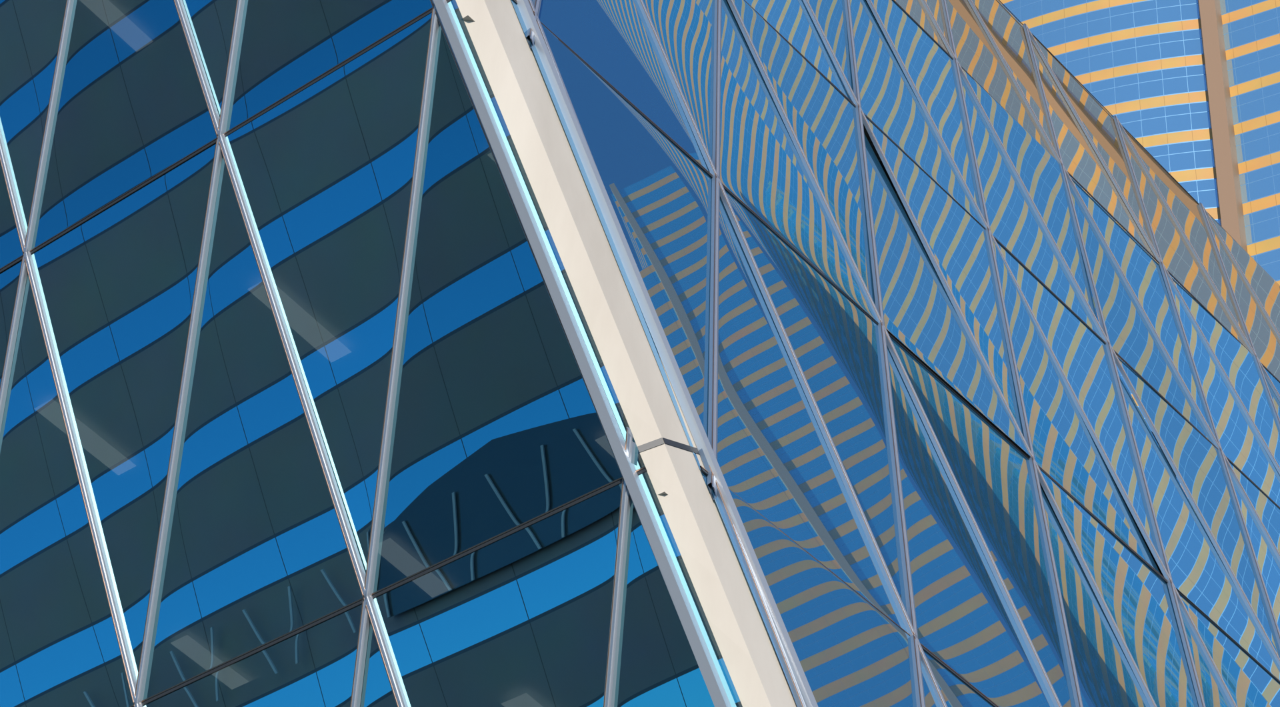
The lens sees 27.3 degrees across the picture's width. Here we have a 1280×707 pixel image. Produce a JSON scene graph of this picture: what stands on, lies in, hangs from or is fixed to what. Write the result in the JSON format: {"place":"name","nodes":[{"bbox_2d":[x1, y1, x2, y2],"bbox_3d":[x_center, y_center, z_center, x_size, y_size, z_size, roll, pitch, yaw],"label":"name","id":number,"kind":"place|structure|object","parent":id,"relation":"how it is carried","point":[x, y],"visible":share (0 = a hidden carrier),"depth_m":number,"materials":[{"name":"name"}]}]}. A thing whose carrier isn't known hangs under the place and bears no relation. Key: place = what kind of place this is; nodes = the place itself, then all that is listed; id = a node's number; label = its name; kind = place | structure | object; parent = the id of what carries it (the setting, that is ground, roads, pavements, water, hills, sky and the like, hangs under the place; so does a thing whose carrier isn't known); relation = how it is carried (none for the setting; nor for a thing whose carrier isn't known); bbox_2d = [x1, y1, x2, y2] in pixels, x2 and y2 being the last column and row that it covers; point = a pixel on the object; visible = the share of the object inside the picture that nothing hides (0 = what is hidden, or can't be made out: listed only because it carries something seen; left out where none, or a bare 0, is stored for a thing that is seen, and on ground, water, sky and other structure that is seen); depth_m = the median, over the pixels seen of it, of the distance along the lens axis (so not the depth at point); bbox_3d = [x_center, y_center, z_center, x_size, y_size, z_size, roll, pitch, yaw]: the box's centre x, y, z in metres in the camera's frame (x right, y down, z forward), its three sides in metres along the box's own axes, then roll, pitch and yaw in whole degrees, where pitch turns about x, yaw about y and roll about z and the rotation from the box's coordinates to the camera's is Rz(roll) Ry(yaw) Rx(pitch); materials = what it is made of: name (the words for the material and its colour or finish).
{"place":"outdoors","nodes":[
{"label":"outdoors","id":0,"kind":"place"},
{"bbox_2d":[455,0,797,706],"bbox_3d":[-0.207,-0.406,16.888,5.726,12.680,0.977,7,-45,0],"label":"corner member","id":1,"kind":"object","parent":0,"point":[525,101],"visible":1,"depth_m":16.54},
{"bbox_2d":[637,437,699,453],"bbox_3d":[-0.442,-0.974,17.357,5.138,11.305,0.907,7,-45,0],"label":"corner member seams","id":2,"kind":"object","parent":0,"point":[653,443],"visible":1,"depth_m":16.04,"materials":[{"name":"grey metal"}]},
{"bbox_2d":[462,0,1175,552],"bbox_3d":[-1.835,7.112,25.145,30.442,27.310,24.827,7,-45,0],"label":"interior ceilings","id":3,"kind":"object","parent":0,"point":[865,131],"visible":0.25,"depth_m":26.21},
{"bbox_2d":[998,0,1279,514],"bbox_3d":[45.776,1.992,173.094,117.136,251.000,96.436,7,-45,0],"label":"tower","id":4,"kind":"structure","parent":0,"point":[1137,68],"depth_m":164.31,"materials":[{"name":"blue glass"}]},
{"bbox_2d":[1198,0,1247,251],"bbox_3d":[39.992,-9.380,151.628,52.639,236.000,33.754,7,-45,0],"label":"tower pilasters","id":5,"kind":"object","parent":4,"relation":"attached to","point":[1231,211],"visible":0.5,"depth_m":159.05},
{"label":"ground","id":6,"kind":"structure","parent":0,"visible":0},
{"bbox_2d":[526,0,1279,706],"bbox_3d":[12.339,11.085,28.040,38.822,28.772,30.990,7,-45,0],"label":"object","id":7,"kind":"object","parent":6,"relation":"on","point":[890,424],"visible":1,"depth_m":22.63,"materials":[{"name":"grey metal"}]},
{"bbox_2d":[511,0,1279,706],"bbox_3d":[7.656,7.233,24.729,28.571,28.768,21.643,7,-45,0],"label":"glass facade","id":8,"kind":"structure","parent":7,"relation":"attached to","point":[777,466],"depth_m":21.66,"materials":[{"name":"blue glass"}]},
{"bbox_2d":[512,0,1279,706],"bbox_3d":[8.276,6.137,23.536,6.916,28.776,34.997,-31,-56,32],"label":"window frame","id":9,"kind":"object","parent":7,"relation":"attached to","point":[931,370],"visible":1,"depth_m":22.65,"materials":[{"name":"grey metal"}]},
{"bbox_2d":[515,0,1279,706],"bbox_3d":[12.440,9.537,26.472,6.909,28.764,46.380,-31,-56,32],"label":"copper mullion","id":10,"kind":"object","parent":7,"relation":"attached to","point":[979,350],"visible":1,"depth_m":22.43,"materials":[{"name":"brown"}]},
{"bbox_2d":[529,0,1279,706],"bbox_3d":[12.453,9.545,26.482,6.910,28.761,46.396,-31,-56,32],"label":"diagonal mullions","id":11,"kind":"object","parent":7,"relation":"attached to","point":[977,344],"visible":1,"depth_m":22.20,"materials":[{"name":"silver metal"}]},
{"bbox_2d":[865,0,1183,594],"bbox_3d":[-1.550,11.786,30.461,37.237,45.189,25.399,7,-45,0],"label":"window frame","id":12,"kind":"structure","parent":6,"relation":"on","point":[1040,483],"depth_m":26.28,"materials":[{"name":"black metal"}]},
{"bbox_3d":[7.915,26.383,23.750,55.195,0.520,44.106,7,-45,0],"label":"lower storeys","id":13,"kind":"object","parent":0,"visible":0},
{"bbox_2d":[0,0,687,706],"bbox_3d":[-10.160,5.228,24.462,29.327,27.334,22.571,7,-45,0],"label":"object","id":14,"kind":"object","parent":13,"relation":"on","point":[308,404],"visible":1,"depth_m":18.34,"materials":[{"name":"grey metal"}]},
{"bbox_2d":[0,0,630,706],"bbox_3d":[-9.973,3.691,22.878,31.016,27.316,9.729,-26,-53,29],"label":"diagonal mullions","id":15,"kind":"object","parent":14,"relation":"attached to","point":[366,600],"visible":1,"depth_m":18.34,"materials":[{"name":"silver metal"}]},
{"bbox_2d":[0,0,646,706],"bbox_3d":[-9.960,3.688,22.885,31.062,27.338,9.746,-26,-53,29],"label":"window frame","id":16,"kind":"object","parent":14,"relation":"attached to","point":[292,372],"visible":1,"depth_m":18.13,"materials":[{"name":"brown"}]},
{"bbox_2d":[0,0,647,706],"bbox_3d":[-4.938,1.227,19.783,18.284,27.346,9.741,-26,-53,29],"label":"horizontal mullions","id":17,"kind":"object","parent":14,"relation":"attached to","point":[420,574],"visible":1,"depth_m":17.62,"materials":[{"name":"grey metal"}]},
{"bbox_2d":[0,0,742,706],"bbox_3d":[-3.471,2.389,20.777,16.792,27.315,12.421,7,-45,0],"label":"glass facade","id":18,"kind":"structure","parent":14,"relation":"attached to","point":[496,428],"depth_m":18.18,"materials":[{"name":"blue glass"}]},
{"bbox_2d":[433,0,817,706],"bbox_3d":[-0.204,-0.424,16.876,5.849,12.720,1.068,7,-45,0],"label":"edge frames","id":19,"kind":"structure","parent":14,"relation":"attached to","point":[697,643],"depth_m":16.58,"materials":[{"name":"grey metal"}]}
]}

